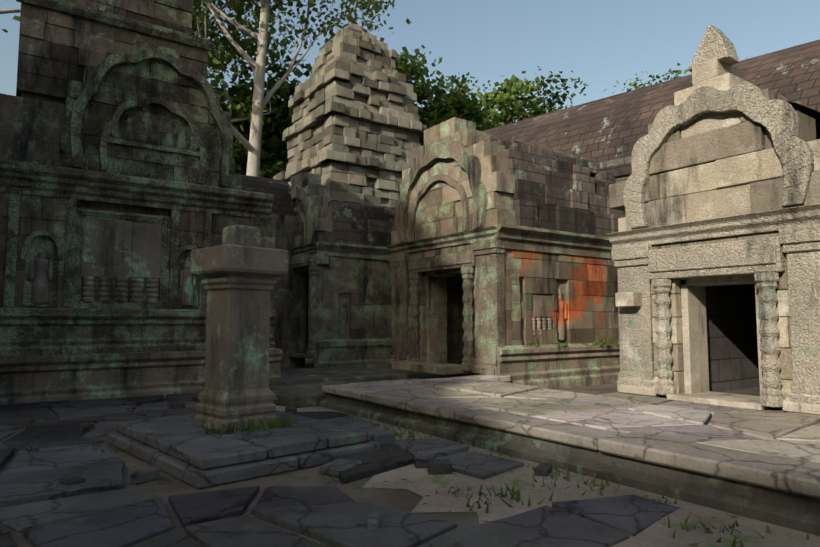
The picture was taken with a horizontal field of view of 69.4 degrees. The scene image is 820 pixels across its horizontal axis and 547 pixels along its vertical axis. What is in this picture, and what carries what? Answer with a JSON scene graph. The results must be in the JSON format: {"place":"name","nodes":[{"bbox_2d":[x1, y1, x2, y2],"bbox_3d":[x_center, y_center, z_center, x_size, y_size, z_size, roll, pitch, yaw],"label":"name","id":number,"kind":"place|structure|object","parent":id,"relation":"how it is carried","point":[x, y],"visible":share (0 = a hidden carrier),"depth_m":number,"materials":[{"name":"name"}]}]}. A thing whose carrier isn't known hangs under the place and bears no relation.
{"place":"outdoors","nodes":[
{"label":"outdoors","id":0,"kind":"place"},
{"bbox_2d":[0,358,617,546],"bbox_3d":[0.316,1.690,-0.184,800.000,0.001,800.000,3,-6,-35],"label":"ground","id":1,"kind":"structure","parent":0,"point":[388,498],"depth_m":6.13,"materials":[{"name":"soil"}]},
{"bbox_2d":[0,0,20,32],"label":"tree trunk","id":2,"kind":"object","parent":1,"relation":"on","point":[15,17],"visible":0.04,"depth_m":34.68,"materials":[{"name":"grey plant"}]},
{"bbox_2d":[0,0,305,404],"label":"facade","id":3,"kind":"structure","parent":1,"relation":"on","point":[90,260],"depth_m":13.78,"materials":[{"name":"stone"},{"name":"carved stone"},{"name":"moss"}]},
{"bbox_2d":[192,0,301,133],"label":"foliage","id":4,"kind":"object","parent":1,"relation":"on","point":[217,64],"visible":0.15,"depth_m":43.86,"materials":[{"name":"green plant"}]},
{"bbox_2d":[108,410,394,488],"bbox_3d":[-1.992,2.173,7.832,3.150,0.312,3.743,3,-6,-35],"label":"pedestal base","id":5,"kind":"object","parent":1,"relation":"on","point":[184,448],"depth_m":6.96,"materials":[{"name":"grey stone"}]},
{"bbox_2d":[190,225,288,432],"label":"pillar","id":6,"kind":"structure","parent":5,"relation":"on","point":[239,270],"depth_m":7.82,"materials":[{"name":"stone"}]},
{"bbox_2d":[26,156,618,436],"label":"ledge plants","id":7,"kind":"object","parent":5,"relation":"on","point":[279,422],"visible":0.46,"depth_m":12.15,"materials":[{"name":"green plant"}]},
{"bbox_2d":[192,33,311,178],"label":"tree foliage","id":8,"kind":"object","parent":1,"relation":"on","point":[274,160],"visible":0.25,"depth_m":49.65,"materials":[{"name":"green plant"}]},
{"bbox_2d":[26,395,551,529],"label":"rubble stones","id":9,"kind":"object","parent":1,"relation":"on","point":[437,466],"visible":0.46,"depth_m":6.54,"materials":[{"name":"grey stone"}]},
{"bbox_2d":[192,0,424,176],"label":"tree","id":10,"kind":"object","parent":1,"relation":"on","point":[252,146],"visible":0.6,"depth_m":40.43,"materials":[{"name":"white plant"}]},
{"bbox_2d":[0,393,679,546],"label":"court paving","id":11,"kind":"structure","parent":1,"relation":"on","point":[34,491],"depth_m":5.27,"materials":[{"name":"stone"}]},
{"bbox_2d":[269,366,444,407],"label":"stone paving","id":12,"kind":"structure","parent":1,"relation":"on","point":[299,388],"depth_m":14.28,"materials":[{"name":"stone"}]},
{"bbox_2d":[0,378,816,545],"bbox_3d":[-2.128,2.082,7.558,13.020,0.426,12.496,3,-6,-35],"label":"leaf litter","id":13,"kind":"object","parent":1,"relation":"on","point":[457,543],"visible":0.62,"depth_m":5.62,"materials":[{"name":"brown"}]},
{"bbox_2d":[394,45,510,145],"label":"foliage","id":14,"kind":"object","parent":1,"relation":"on","point":[440,110],"visible":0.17,"depth_m":56.41,"materials":[{"name":"green plant"}]},
{"bbox_2d":[435,72,498,115],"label":"foliage","id":15,"kind":"object","parent":1,"relation":"on","point":[468,80],"depth_m":114.29,"materials":[{"name":"green plant"}]},
{"bbox_2d":[386,117,619,388],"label":"building","id":16,"kind":"structure","parent":1,"relation":"on","point":[498,294],"depth_m":15.58,"materials":[{"name":"stone"}]},
{"bbox_2d":[410,135,625,249],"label":"roof","id":17,"kind":"structure","parent":16,"relation":"on","point":[557,190],"depth_m":15.77,"materials":[{"name":"stone"}]},
{"bbox_2d":[425,66,588,130],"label":"foliage","id":18,"kind":"object","parent":1,"relation":"on","point":[505,99],"visible":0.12,"depth_m":69.27,"materials":[{"name":"green plant"}]},
{"bbox_2d":[276,406,819,546],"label":"sandy ground","id":19,"kind":"structure","parent":1,"relation":"on","point":[422,482],"depth_m":5.60,"materials":[{"name":"beige sand"}]},
{"bbox_2d":[12,410,808,546],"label":"grass tufts","id":20,"kind":"object","parent":19,"relation":"on","point":[517,493],"visible":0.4,"depth_m":5.81,"materials":[{"name":"green plant"}]},
{"bbox_2d":[319,381,819,535],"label":"retaining wall","id":21,"kind":"structure","parent":1,"relation":"on","point":[797,512],"depth_m":6.21,"materials":[{"name":"stone"}]},
{"bbox_2d":[349,374,509,385],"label":"stone step","id":22,"kind":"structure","parent":21,"relation":"on","point":[480,377],"depth_m":12.86,"materials":[{"name":"stone"}]},
{"bbox_2d":[366,378,591,405],"bbox_3d":[1.190,2.238,11.051,2.755,0.174,3.327,3,-6,-35],"label":"walk top","id":23,"kind":"object","parent":21,"relation":"on","point":[478,392],"visible":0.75,"depth_m":10.85,"materials":[{"name":"stone"}]},
{"bbox_2d":[322,384,819,498],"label":"walkway edge","id":24,"kind":"object","parent":21,"relation":"on","point":[794,476],"visible":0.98,"depth_m":6.25,"materials":[{"name":"stone"}]},
{"bbox_2d":[484,392,819,462],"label":"stone terrace","id":25,"kind":"structure","parent":21,"relation":"on","point":[787,435],"depth_m":7.63,"materials":[{"name":"stone"}]},
{"bbox_2d":[607,24,819,414],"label":"facade","id":26,"kind":"structure","parent":21,"relation":"on","point":[715,238],"depth_m":9.61,"materials":[{"name":"stone"}]},
{"bbox_2d":[786,101,819,139],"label":"porch roof","id":27,"kind":"structure","parent":26,"relation":"attached to","point":[810,112],"depth_m":9.75,"materials":[{"name":"tile"}]},
{"bbox_2d":[546,63,687,111],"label":"foliage","id":28,"kind":"object","parent":1,"relation":"on","point":[634,85],"depth_m":91.60,"materials":[{"name":"green plant"}]},
{"bbox_2d":[482,39,819,182],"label":"gallery roof","id":29,"kind":"structure","parent":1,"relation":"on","point":[606,134],"depth_m":17.47,"materials":[{"name":"tile"}]},
{"bbox_2d":[289,172,426,368],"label":"building","id":30,"kind":"structure","parent":0,"point":[348,321],"depth_m":21.20,"materials":[{"name":"stone"}]},
{"bbox_2d":[273,23,426,207],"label":"tower","id":31,"kind":"structure","parent":30,"relation":"on","point":[354,132],"depth_m":27.24,"materials":[{"name":"stone"}]},
{"bbox_2d":[328,199,395,246],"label":"roof","id":32,"kind":"structure","parent":30,"relation":"on","point":[361,224],"depth_m":21.73,"materials":[{"name":"stone"}]},
{"bbox_2d":[0,0,819,120],"label":"sky","id":33,"kind":"structure","parent":0,"point":[603,43],"materials":[{"name":"blue"}]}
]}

